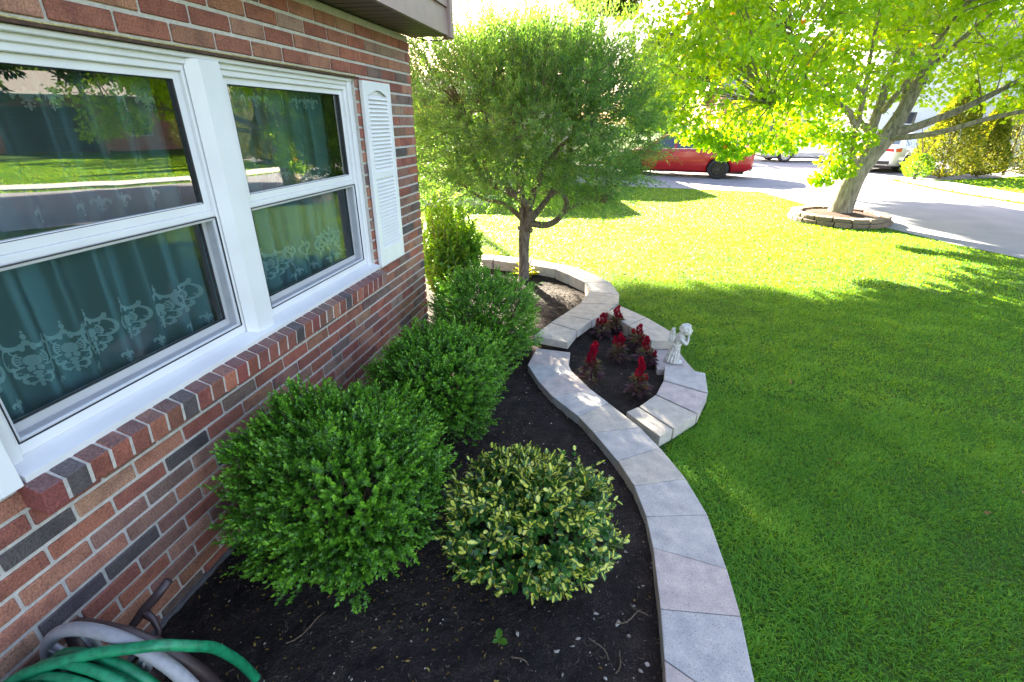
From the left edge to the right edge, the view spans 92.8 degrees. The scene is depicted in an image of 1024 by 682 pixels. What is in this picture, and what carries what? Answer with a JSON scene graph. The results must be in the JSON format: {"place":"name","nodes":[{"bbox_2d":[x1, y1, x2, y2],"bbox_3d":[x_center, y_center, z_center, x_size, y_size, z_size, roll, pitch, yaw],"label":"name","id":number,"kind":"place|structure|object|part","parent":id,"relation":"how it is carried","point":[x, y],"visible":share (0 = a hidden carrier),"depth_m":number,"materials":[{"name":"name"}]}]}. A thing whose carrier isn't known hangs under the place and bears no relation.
{"place":"outdoors","nodes":[
{"label":"outdoors","id":0,"kind":"place"},
{"bbox_2d":[407,0,1021,124],"label":"sky","id":1,"kind":"structure","parent":0,"point":[652,2],"materials":[{"name":"white"}]},
{"bbox_2d":[420,125,1023,681],"bbox_3d":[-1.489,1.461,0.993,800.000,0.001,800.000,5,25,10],"label":"ground","id":2,"kind":"structure","parent":0,"point":[892,673],"depth_m":3.18,"materials":[{"name":"plant"}]},
{"bbox_2d":[0,0,453,681],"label":"brick house","id":3,"kind":"structure","parent":2,"relation":"on","point":[108,510],"depth_m":2.08,"materials":[{"name":"brick"}]},
{"bbox_2d":[0,67,212,417],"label":"sheer curtain","id":4,"kind":"object","parent":3,"relation":"hanging from","point":[62,347],"visible":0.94,"depth_m":1.61,"materials":[{"name":"teal fabric"}]},
{"bbox_2d":[0,40,246,455],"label":"window","id":5,"kind":"structure","parent":3,"relation":"in","point":[29,431],"depth_m":1.63,"materials":[{"name":"white plastic"}]},
{"bbox_2d":[228,85,345,292],"bbox_3d":[-1.188,-0.827,2.552,0.081,1.048,0.980,5,25,10],"label":"sheer curtain","id":6,"kind":"object","parent":3,"relation":"hanging from","point":[271,267],"visible":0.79,"depth_m":2.59,"materials":[{"name":"teal fabric"}]},
{"bbox_2d":[220,69,366,315],"bbox_3d":[-1.082,-0.786,2.548,0.072,1.040,0.994,5,25,10],"label":"window","id":7,"kind":"structure","parent":3,"relation":"in","point":[293,293],"depth_m":2.59,"materials":[{"name":"white plastic"}]},
{"bbox_2d":[132,267,663,681],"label":"soil","id":8,"kind":"structure","parent":2,"relation":"on","point":[469,664],"depth_m":1.86,"materials":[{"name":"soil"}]},
{"bbox_2d":[39,578,223,681],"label":"hose reel","id":9,"kind":"object","parent":8,"relation":"on","point":[159,666],"visible":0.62,"depth_m":1.33,"materials":[{"name":"plastic"}]},
{"bbox_2d":[3,639,265,681],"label":"garden hose","id":10,"kind":"object","parent":9,"relation":"on","point":[107,663],"visible":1,"depth_m":1.24,"materials":[{"name":"rubber"}]},
{"bbox_2d":[198,373,461,613],"bbox_3d":[-0.700,0.546,2.045,0.978,0.793,1.057,5,25,10],"label":"boxwood shrub","id":11,"kind":"object","parent":8,"relation":"on","point":[336,419],"visible":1,"depth_m":1.82,"materials":[{"name":"green plant"}]},
{"bbox_2d":[178,270,661,681],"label":"fallen leaves","id":12,"kind":"object","parent":8,"relation":"on","point":[456,639],"visible":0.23,"depth_m":1.88,"materials":[{"name":"brown plant"}]},
{"bbox_2d":[192,281,651,681],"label":"pebbles","id":13,"kind":"object","parent":8,"relation":"on","point":[647,664],"visible":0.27,"depth_m":1.79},
{"bbox_2d":[360,317,520,445],"bbox_3d":[-0.426,0.193,2.875,0.877,0.757,0.816,14,28,28],"label":"boxwood shrub","id":14,"kind":"object","parent":8,"relation":"on","point":[426,349],"visible":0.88,"depth_m":2.69,"materials":[{"name":"green plant"}]},
{"bbox_2d":[421,189,484,307],"bbox_3d":[-0.584,-0.875,4.729,0.672,1.157,0.952,5,25,10],"label":"broadleaf shrub","id":15,"kind":"object","parent":8,"relation":"on","point":[451,246],"visible":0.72,"depth_m":4.51,"materials":[{"name":"green plant"}]},
{"bbox_2d":[286,604,649,673],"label":"twigs","id":16,"kind":"object","parent":8,"relation":"on","point":[617,671],"visible":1,"depth_m":1.75,"materials":[{"name":"wood"}]},
{"bbox_2d":[421,254,543,370],"bbox_3d":[-0.241,-0.220,3.732,0.976,0.813,0.862,5,25,10],"label":"boxwood shrub","id":17,"kind":"object","parent":8,"relation":"on","point":[499,288],"visible":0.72,"depth_m":3.54,"materials":[{"name":"green plant"}]},
{"bbox_2d":[479,255,494,268],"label":"paving stone","id":18,"kind":"object","parent":8,"relation":"on","point":[488,260],"visible":0.35,"depth_m":6.18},
{"bbox_2d":[492,628,507,644],"bbox_3d":[-0.038,1.073,1.749,0.056,0.046,0.058,5,25,10],"label":"seedling","id":19,"kind":"object","parent":8,"relation":"on","point":[499,635],"visible":1,"depth_m":1.73,"materials":[{"name":"green plant"}]},
{"bbox_2d":[494,256,531,271],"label":"paving stone","id":20,"kind":"object","parent":8,"relation":"on","point":[505,263],"visible":0.65,"depth_m":6.11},
{"bbox_2d":[510,261,539,276],"bbox_3d":[0.164,-0.870,5.878,0.367,0.149,0.382,5,25,10],"label":"hosta","id":21,"kind":"object","parent":8,"relation":"on","point":[533,272],"visible":0.5,"depth_m":5.84,"materials":[{"name":"yellow plant"}]},
{"bbox_2d":[434,440,630,604],"bbox_3d":[0.092,0.700,2.047,0.781,0.516,0.776,13,27,25],"label":"euonymus shrub","id":22,"kind":"object","parent":8,"relation":"on","point":[524,501],"visible":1,"depth_m":1.89,"materials":[{"name":"green plant"}]},
{"bbox_2d":[528,348,569,364],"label":"paving stone","id":23,"kind":"object","parent":8,"relation":"on","point":[545,357],"visible":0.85,"depth_m":3.77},
{"bbox_2d":[528,365,571,388],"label":"paving stone","id":24,"kind":"object","parent":8,"relation":"on","point":[539,373],"visible":0.73,"depth_m":3.55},
{"bbox_2d":[401,0,698,280],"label":"willow tree","id":25,"kind":"object","parent":8,"relation":"on","point":[544,58],"visible":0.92,"depth_m":4.41,"materials":[{"name":"green plant"}]},
{"bbox_2d":[530,259,577,277],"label":"paving stone","id":26,"kind":"object","parent":8,"relation":"on","point":[545,268],"visible":0.64,"depth_m":5.87,"materials":[{"name":"stone"}]},
{"bbox_2d":[534,323,576,348],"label":"paving stone","id":27,"kind":"object","parent":8,"relation":"on","point":[554,335],"visible":0.86,"depth_m":3.98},
{"bbox_2d":[540,372,590,402],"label":"paving stone","id":28,"kind":"object","parent":8,"relation":"on","point":[570,382],"visible":0.68,"depth_m":3.35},
{"bbox_2d":[551,315,590,336],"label":"paving stone","id":29,"kind":"object","parent":8,"relation":"on","point":[580,326],"visible":0.84,"depth_m":4.23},
{"bbox_2d":[556,269,592,283],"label":"paving stone","id":30,"kind":"object","parent":8,"relation":"on","point":[562,275],"visible":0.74,"depth_m":5.67,"materials":[{"name":"stone"}]},
{"bbox_2d":[552,390,607,423],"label":"paving stone","id":31,"kind":"object","parent":8,"relation":"on","point":[574,406],"visible":0.86,"depth_m":3.14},
{"bbox_2d":[569,275,609,291],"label":"paving stone","id":32,"kind":"object","parent":8,"relation":"on","point":[577,281],"visible":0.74,"depth_m":5.43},
{"bbox_2d":[564,304,615,327],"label":"paving stone","id":33,"kind":"object","parent":8,"relation":"on","point":[592,312],"visible":0.6,"depth_m":4.48,"materials":[{"name":"stone"}]},
{"bbox_2d":[577,341,604,382],"bbox_3d":[0.570,0.164,3.451,0.206,0.334,0.192,5,25,10],"label":"celosia","id":34,"kind":"object","parent":8,"relation":"on","point":[591,363],"visible":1,"depth_m":3.45,"materials":[{"name":"red plant"}]},
{"bbox_2d":[580,292,618,306],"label":"paving stone","id":35,"kind":"object","parent":8,"relation":"on","point":[595,298],"visible":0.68,"depth_m":4.81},
{"bbox_2d":[589,312,612,339],"bbox_3d":[0.769,-0.123,4.172,0.206,0.265,0.236,5,25,10],"label":"celosia","id":36,"kind":"object","parent":8,"relation":"on","point":[599,327],"visible":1,"depth_m":4.15,"materials":[{"name":"red plant"}]},
{"bbox_2d":[584,282,618,295],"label":"paving stone","id":37,"kind":"object","parent":8,"relation":"on","point":[605,288],"visible":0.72,"depth_m":5.13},
{"bbox_2d":[578,404,639,440],"bbox_3d":[0.569,0.515,2.974,0.277,0.074,0.301,-12,27,-24],"label":"paving stone","id":38,"kind":"object","parent":8,"relation":"on","point":[606,417],"visible":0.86,"depth_m":2.95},
{"bbox_2d":[607,305,625,333],"bbox_3d":[0.927,-0.189,4.301,0.205,0.281,0.209,-13,27,-27],"label":"celosia","id":39,"kind":"object","parent":8,"relation":"on","point":[617,317],"visible":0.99,"depth_m":4.28,"materials":[{"name":"red plant"}]},
{"bbox_2d":[606,332,629,363],"bbox_3d":[0.825,0.054,3.765,0.198,0.278,0.213,5,25,10],"label":"celosia","id":40,"kind":"object","parent":8,"relation":"on","point":[616,349],"visible":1,"depth_m":3.75,"materials":[{"name":"red plant"}]},
{"bbox_2d":[593,428,658,469],"bbox_3d":[0.657,0.604,2.780,0.286,0.074,0.274,-8,25,-17],"label":"paving stone","id":41,"kind":"object","parent":8,"relation":"on","point":[616,446],"visible":0.83,"depth_m":2.75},
{"bbox_2d":[606,306,645,335],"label":"paving stone","id":42,"kind":"object","parent":8,"relation":"on","point":[630,317],"visible":0.55,"depth_m":4.35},
{"bbox_2d":[625,323,649,351],"bbox_3d":[1.016,-0.020,3.941,0.198,0.269,0.192,-10,26,-21],"label":"celosia","id":43,"kind":"object","parent":8,"relation":"on","point":[639,338],"visible":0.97,"depth_m":3.92,"materials":[{"name":"red plant"}]},
{"bbox_2d":[623,356,652,399],"bbox_3d":[0.855,0.248,3.272,0.205,0.330,0.217,5,25,10],"label":"celosia","id":44,"kind":"object","parent":8,"relation":"on","point":[641,387],"visible":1,"depth_m":3.26,"materials":[{"name":"red plant"}]},
{"bbox_2d":[631,335,658,365],"bbox_3d":[1.023,0.077,3.720,0.206,0.275,0.216,-6,25,-14],"label":"celosia","id":45,"kind":"object","parent":8,"relation":"on","point":[652,356],"visible":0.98,"depth_m":3.70,"materials":[{"name":"red plant"}]},
{"bbox_2d":[626,407,671,446],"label":"paving stone","id":46,"kind":"object","parent":8,"relation":"on","point":[657,432],"visible":0.86,"depth_m":2.91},
{"bbox_2d":[617,448,684,493],"bbox_3d":[0.717,0.692,2.580,0.279,0.074,0.260,-5,25,-12],"label":"paving stone","id":47,"kind":"object","parent":8,"relation":"on","point":[654,466],"visible":0.83,"depth_m":2.54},
{"bbox_2d":[662,662,693,681],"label":"paving stone","id":48,"kind":"object","parent":8,"relation":"on","point":[670,673],"visible":1,"depth_m":1.60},
{"bbox_2d":[656,381,706,422],"bbox_3d":[1.108,0.401,3.236,0.320,0.081,0.277,17,29,32],"label":"paving stone","id":49,"kind":"object","parent":8,"relation":"on","point":[693,401],"visible":0.82,"depth_m":3.21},
{"bbox_2d":[652,548,739,618],"bbox_3d":[0.717,0.984,1.933,0.297,0.074,0.286,5,25,10],"label":"paving stone","id":50,"kind":"object","parent":8,"relation":"on","point":[683,584],"visible":0.82,"depth_m":1.90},
{"bbox_2d":[418,180,505,205],"bbox_3d":[-2.468,-4.074,13.206,4.700,0.060,4.680,5,25,10],"label":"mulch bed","id":51,"kind":"object","parent":2,"relation":"on","point":[449,193],"visible":0.05,"depth_m":12.50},
{"bbox_2d":[410,81,518,180],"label":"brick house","id":52,"kind":"structure","parent":2,"relation":"on","point":[513,172],"depth_m":14.86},
{"bbox_2d":[420,182,511,206],"bbox_3d":[-1.781,-3.613,12.103,6.506,0.170,3.081,-17,29,-33],"label":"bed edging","id":53,"kind":"object","parent":2,"relation":"on","point":[425,205],"visible":0.06,"depth_m":10.96,"materials":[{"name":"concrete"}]},
{"bbox_2d":[424,77,574,175],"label":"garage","id":54,"kind":"structure","parent":2,"relation":"on","point":[543,133],"depth_m":16.80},
{"bbox_2d":[568,0,646,158],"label":"broadleaf tree","id":55,"kind":"object","parent":2,"relation":"on","point":[622,2],"visible":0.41,"depth_m":20.44,"materials":[{"name":"green plant"}]},
{"bbox_2d":[612,43,707,139],"bbox_3d":[8.382,-14.684,29.701,5.438,6.050,5.278,-12,27,-25],"label":"broadleaf tree","id":56,"kind":"object","parent":2,"relation":"on","point":[675,99],"visible":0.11,"depth_m":28.45,"materials":[{"name":"green plant"}]},
{"bbox_2d":[639,395,695,438],"bbox_3d":[0.958,0.474,3.076,0.243,0.079,0.303,-19,30,-36],"label":"paving stone","id":57,"kind":"object","parent":2,"relation":"on","point":[676,419],"visible":0.86,"depth_m":3.03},
{"bbox_2d":[633,479,706,523],"bbox_3d":[0.750,0.788,2.369,0.285,0.074,0.247,-2,24,-4],"label":"paving stone","id":58,"kind":"object","parent":2,"relation":"on","point":[672,498],"visible":0.76,"depth_m":2.34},
{"bbox_2d":[653,349,693,374],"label":"paving stone","id":59,"kind":"object","parent":2,"relation":"on","point":[661,362],"visible":0.27,"depth_m":3.70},
{"bbox_2d":[664,323,692,364],"bbox_3d":[1.245,0.022,3.642,0.172,0.338,0.106,5,25,10],"label":"cherub statue","id":60,"kind":"object","parent":59,"relation":"on","point":[672,356],"visible":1,"depth_m":3.62,"materials":[{"name":"stone"}]},
{"bbox_2d":[622,21,732,111],"bbox_3d":[13.506,-21.326,40.344,9.806,9.442,9.964,5,25,10],"label":"broadleaf tree","id":61,"kind":"object","parent":2,"relation":"on","point":[678,64],"visible":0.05,"depth_m":37.69,"materials":[{"name":"green plant"}]},
{"bbox_2d":[645,515,725,568],"bbox_3d":[0.752,0.886,2.155,0.306,0.074,0.295,5,25,10],"label":"paving stone","id":62,"kind":"object","parent":2,"relation":"on","point":[692,537],"visible":0.68,"depth_m":2.13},
{"bbox_2d":[663,365,707,399],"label":"paving stone","id":63,"kind":"object","parent":2,"relation":"on","point":[691,379],"visible":0.76,"depth_m":3.43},
{"bbox_2d":[659,610,753,681],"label":"paving stone","id":64,"kind":"object","parent":2,"relation":"on","point":[698,647],"visible":0.99,"depth_m":1.69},
{"bbox_2d":[699,8,800,112],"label":"broadleaf tree","id":65,"kind":"object","parent":2,"relation":"on","point":[704,107],"depth_m":41.16,"materials":[{"name":"green plant"}]},
{"bbox_2d":[702,71,806,145],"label":"brick house","id":66,"kind":"structure","parent":2,"relation":"on","point":[725,109],"depth_m":35.62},
{"bbox_2d":[750,115,777,134],"bbox_3d":[17.693,-15.145,34.142,1.700,1.300,0.047,3,24,7],"label":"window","id":67,"kind":"structure","parent":66,"relation":"in","point":[770,126],"depth_m":34.14,"materials":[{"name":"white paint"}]},
{"bbox_2d":[792,216,803,221],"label":"ring stone","id":68,"kind":"object","parent":2,"relation":"on","point":[797,218],"visible":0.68,"depth_m":9.37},
{"bbox_2d":[792,211,806,216],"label":"ring stone","id":69,"kind":"object","parent":68,"relation":"on","point":[797,213],"visible":0.76,"depth_m":9.43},
{"bbox_2d":[802,218,817,224],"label":"ring stone","id":70,"kind":"object","parent":2,"relation":"on","point":[809,221],"visible":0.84,"depth_m":9.14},
{"bbox_2d":[801,213,817,219],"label":"ring stone","id":71,"kind":"object","parent":70,"relation":"on","point":[808,216],"visible":0.93,"depth_m":9.19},
{"bbox_2d":[817,221,833,226],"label":"ring stone","id":72,"kind":"object","parent":2,"relation":"on","point":[825,224],"visible":0.83,"depth_m":8.92,"materials":[{"name":"stone"}]},
{"bbox_2d":[815,215,833,221],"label":"ring stone","id":73,"kind":"object","parent":72,"relation":"on","point":[824,218],"visible":1,"depth_m":8.96,"materials":[{"name":"stone"}]},
{"bbox_2d":[834,222,851,228],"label":"ring stone","id":74,"kind":"object","parent":2,"relation":"on","point":[843,225],"visible":0.85,"depth_m":8.78,"materials":[{"name":"stone"}]},
{"bbox_2d":[833,217,851,222],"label":"ring stone","id":75,"kind":"object","parent":74,"relation":"on","point":[841,220],"visible":1,"depth_m":8.81,"materials":[{"name":"stone"}]},
{"bbox_2d":[668,259,1023,513],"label":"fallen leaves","id":76,"kind":"object","parent":2,"relation":"on","point":[986,512],"visible":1,"depth_m":2.71,"materials":[{"name":"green plant"}]},
{"bbox_2d":[851,223,868,228],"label":"ring stone","id":77,"kind":"object","parent":2,"relation":"on","point":[860,226],"visible":0.8,"depth_m":8.71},
{"bbox_2d":[850,218,869,223],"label":"ring stone","id":78,"kind":"object","parent":77,"relation":"on","point":[859,221],"visible":0.92,"depth_m":8.71,"materials":[{"name":"stone"}]},
{"bbox_2d":[868,224,881,228],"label":"ring stone","id":79,"kind":"object","parent":2,"relation":"on","point":[874,226],"visible":0.68,"depth_m":8.72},
{"bbox_2d":[864,217,883,223],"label":"ring stone","id":80,"kind":"object","parent":79,"relation":"on","point":[873,220],"visible":0.91,"depth_m":8.72,"materials":[{"name":"stone"}]},
{"bbox_2d":[881,222,889,227],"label":"ring stone","id":81,"kind":"object","parent":2,"relation":"on","point":[884,225],"visible":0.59,"depth_m":8.81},
{"bbox_2d":[876,217,889,222],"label":"ring stone","id":82,"kind":"object","parent":81,"relation":"on","point":[886,219],"visible":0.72,"depth_m":8.85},
{"bbox_2d":[798,10,1023,157],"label":"white house","id":83,"kind":"structure","parent":2,"relation":"on","point":[917,114],"depth_m":26.22,"materials":[{"name":"paint"}]},
{"bbox_2d":[890,111,918,126],"bbox_3d":[21.238,-11.822,26.557,1.400,1.300,0.047,2,24,3],"label":"window","id":84,"kind":"structure","parent":83,"relation":"in","point":[912,117],"depth_m":26.41,"materials":[{"name":"glass"}]},
{"bbox_2d":[987,111,1023,136],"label":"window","id":85,"kind":"structure","parent":83,"relation":"in","point":[990,112],"depth_m":26.24,"materials":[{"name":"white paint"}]},
{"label":"ring stone","id":86,"kind":"object","parent":2,"relation":"on","visible":0},
{"bbox_2d":[796,206,811,208],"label":"ring stone","id":87,"kind":"object","parent":86,"relation":"on","point":[806,207],"visible":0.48,"depth_m":10.01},
{"bbox_2d":[574,156,1023,258],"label":"road","id":88,"kind":"structure","parent":0,"point":[990,225],"depth_m":12.15,"materials":[{"name":"asphalt"}]},
{"bbox_2d":[607,132,754,178],"bbox_3d":[5.902,-6.617,17.209,4.901,1.416,2.180,11,27,23],"label":"parked car","id":89,"kind":"object","parent":88,"relation":"on","point":[691,159],"visible":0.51,"depth_m":16.30,"materials":[{"name":"red paint"}]},
{"bbox_3d":[5.052,-6.213,16.723,0.960,0.563,0.066,11,27,23],"label":"door","id":90,"kind":"part","parent":89,"relation":"part of","materials":[{"name":"red paint"}]},
{"bbox_3d":[5.098,-6.792,16.671,0.960,0.453,0.202,11,27,23],"label":"side window","id":91,"kind":"part","parent":89,"relation":"part of","materials":[{"name":"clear glass"}]},
{"bbox_3d":[6.012,-6.649,16.265,0.900,0.396,0.195,11,27,23],"label":"side window","id":92,"kind":"part","parent":89,"relation":"part of","materials":[{"name":"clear glass"}]},
{"bbox_3d":[5.940,-6.046,16.330,0.940,0.586,0.063,11,27,23],"label":"door","id":93,"kind":"part","parent":89,"relation":"part of","materials":[{"name":"red paint"}]},
{"bbox_2d":[755,130,850,161],"bbox_3d":[14.384,-9.479,23.622,4.901,1.416,2.180,1,24,1],"label":"parked car","id":94,"kind":"object","parent":88,"relation":"on","point":[811,153],"visible":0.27,"depth_m":22.97,"materials":[{"name":"silver metal"}]},
{"bbox_3d":[13.856,-8.955,22.872,0.960,0.563,0.066,1,24,1],"label":"door","id":95,"kind":"part","parent":94,"relation":"part of","materials":[{"name":"silver metal"}]},
{"bbox_3d":[14.845,-8.951,22.842,0.940,0.586,0.063,1,24,1],"label":"door","id":96,"kind":"part","parent":94,"relation":"part of","materials":[{"name":"silver metal"}]},
{"bbox_2d":[846,132,931,172],"bbox_3d":[15.374,-7.691,19.666,4.901,1.416,2.180,-18,30,-35],"label":"parked car","id":97,"kind":"object","parent":88,"relation":"on","point":[895,154],"visible":0.17,"depth_m":18.05,"materials":[{"name":"white paint"}]},
{"bbox_3d":[15.457,-7.722,18.718,0.900,0.396,0.195,-18,30,-35],"label":"side window","id":98,"kind":"part","parent":97,"relation":"part of","materials":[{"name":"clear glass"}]},
{"bbox_2d":[900,128,939,178],"bbox_3d":[13.550,-6.146,16.099,1.001,1.603,0.996,5,25,10],"label":"garden shrub","id":99,"kind":"object","parent":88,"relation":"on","point":[921,156],"visible":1,"depth_m":16.14,"materials":[{"name":"yellow plant"}]},
{"bbox_2d":[905,78,989,177],"bbox_3d":[14.630,-6.916,16.024,2.289,3.074,2.219,5,25,10],"label":"golden conifer","id":100,"kind":"object","parent":88,"relation":"on","point":[967,135],"visible":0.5,"depth_m":15.84,"materials":[{"name":"yellow plant"}]},
{"bbox_2d":[951,105,1014,176],"bbox_3d":[16.327,-6.828,16.691,1.826,2.376,1.588,5,25,10],"label":"golden conifer","id":101,"kind":"object","parent":88,"relation":"on","point":[997,134],"visible":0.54,"depth_m":16.36,"materials":[{"name":"yellow plant"}]},
{"bbox_2d":[981,100,1023,174],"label":"hedge shrub","id":102,"kind":"object","parent":88,"relation":"on","point":[1021,167],"visible":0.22,"depth_m":17.23,"materials":[{"name":"green plant"}]},
{"bbox_2d":[1013,125,1023,164],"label":"hedge shrub","id":103,"kind":"object","parent":88,"relation":"on","point":[1019,144],"visible":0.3,"depth_m":18.30,"materials":[{"name":"green plant"}]},
{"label":"ring stone","id":104,"kind":"object","parent":88,"relation":"on","visible":0},
{"bbox_2d":[853,208,867,211],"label":"ring stone","id":105,"kind":"object","parent":104,"relation":"on","point":[859,209],"visible":0.45,"depth_m":9.72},
{"bbox_2d":[802,209,877,218],"bbox_3d":[6.345,-2.486,9.456,1.320,0.058,1.320,5,25,10],"label":"mulch bed","id":106,"kind":"object","parent":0,"point":[854,214],"visible":0.6,"depth_m":9.31,"materials":[{"name":"soil"}]},
{"bbox_2d":[612,0,1023,212],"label":"maple tree","id":107,"kind":"object","parent":106,"relation":"in","point":[748,41],"visible":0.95,"depth_m":7.66,"materials":[{"name":"green plant"}]},
{"bbox_2d":[900,179,1023,202],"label":"sidewalk","id":108,"kind":"structure","parent":0,"point":[983,191],"depth_m":13.58,"materials":[{"name":"concrete"}]},
{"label":"ring stone","id":109,"kind":"object","parent":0,"visible":0},
{"bbox_2d":[863,210,878,213],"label":"ring stone","id":110,"kind":"object","parent":109,"relation":"on","point":[868,211],"visible":0.53,"depth_m":9.55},
{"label":"ring stone","id":111,"kind":"object","parent":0,"visible":0},
{"bbox_2d":[806,205,822,208],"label":"ring stone","id":112,"kind":"object","parent":111,"relation":"on","point":[816,207],"visible":0.62,"depth_m":10.04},
{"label":"ring stone","id":113,"kind":"object","parent":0,"visible":0},
{"bbox_2d":[878,214,891,220],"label":"ring stone","id":114,"kind":"object","parent":113,"relation":"on","point":[888,216],"visible":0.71,"depth_m":9.03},
{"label":"ring stone","id":115,"kind":"object","parent":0,"visible":0},
{"bbox_2d":[873,212,889,215],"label":"ring stone","id":116,"kind":"object","parent":115,"relation":"on","point":[878,213],"visible":0.49,"depth_m":9.28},
{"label":"base stone","id":117,"kind":"object","parent":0,"visible":0},
{"bbox_2d":[628,318,673,348],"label":"paving stone","id":118,"kind":"object","parent":117,"relation":"on","point":[658,334],"visible":0.56,"depth_m":4.04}
]}

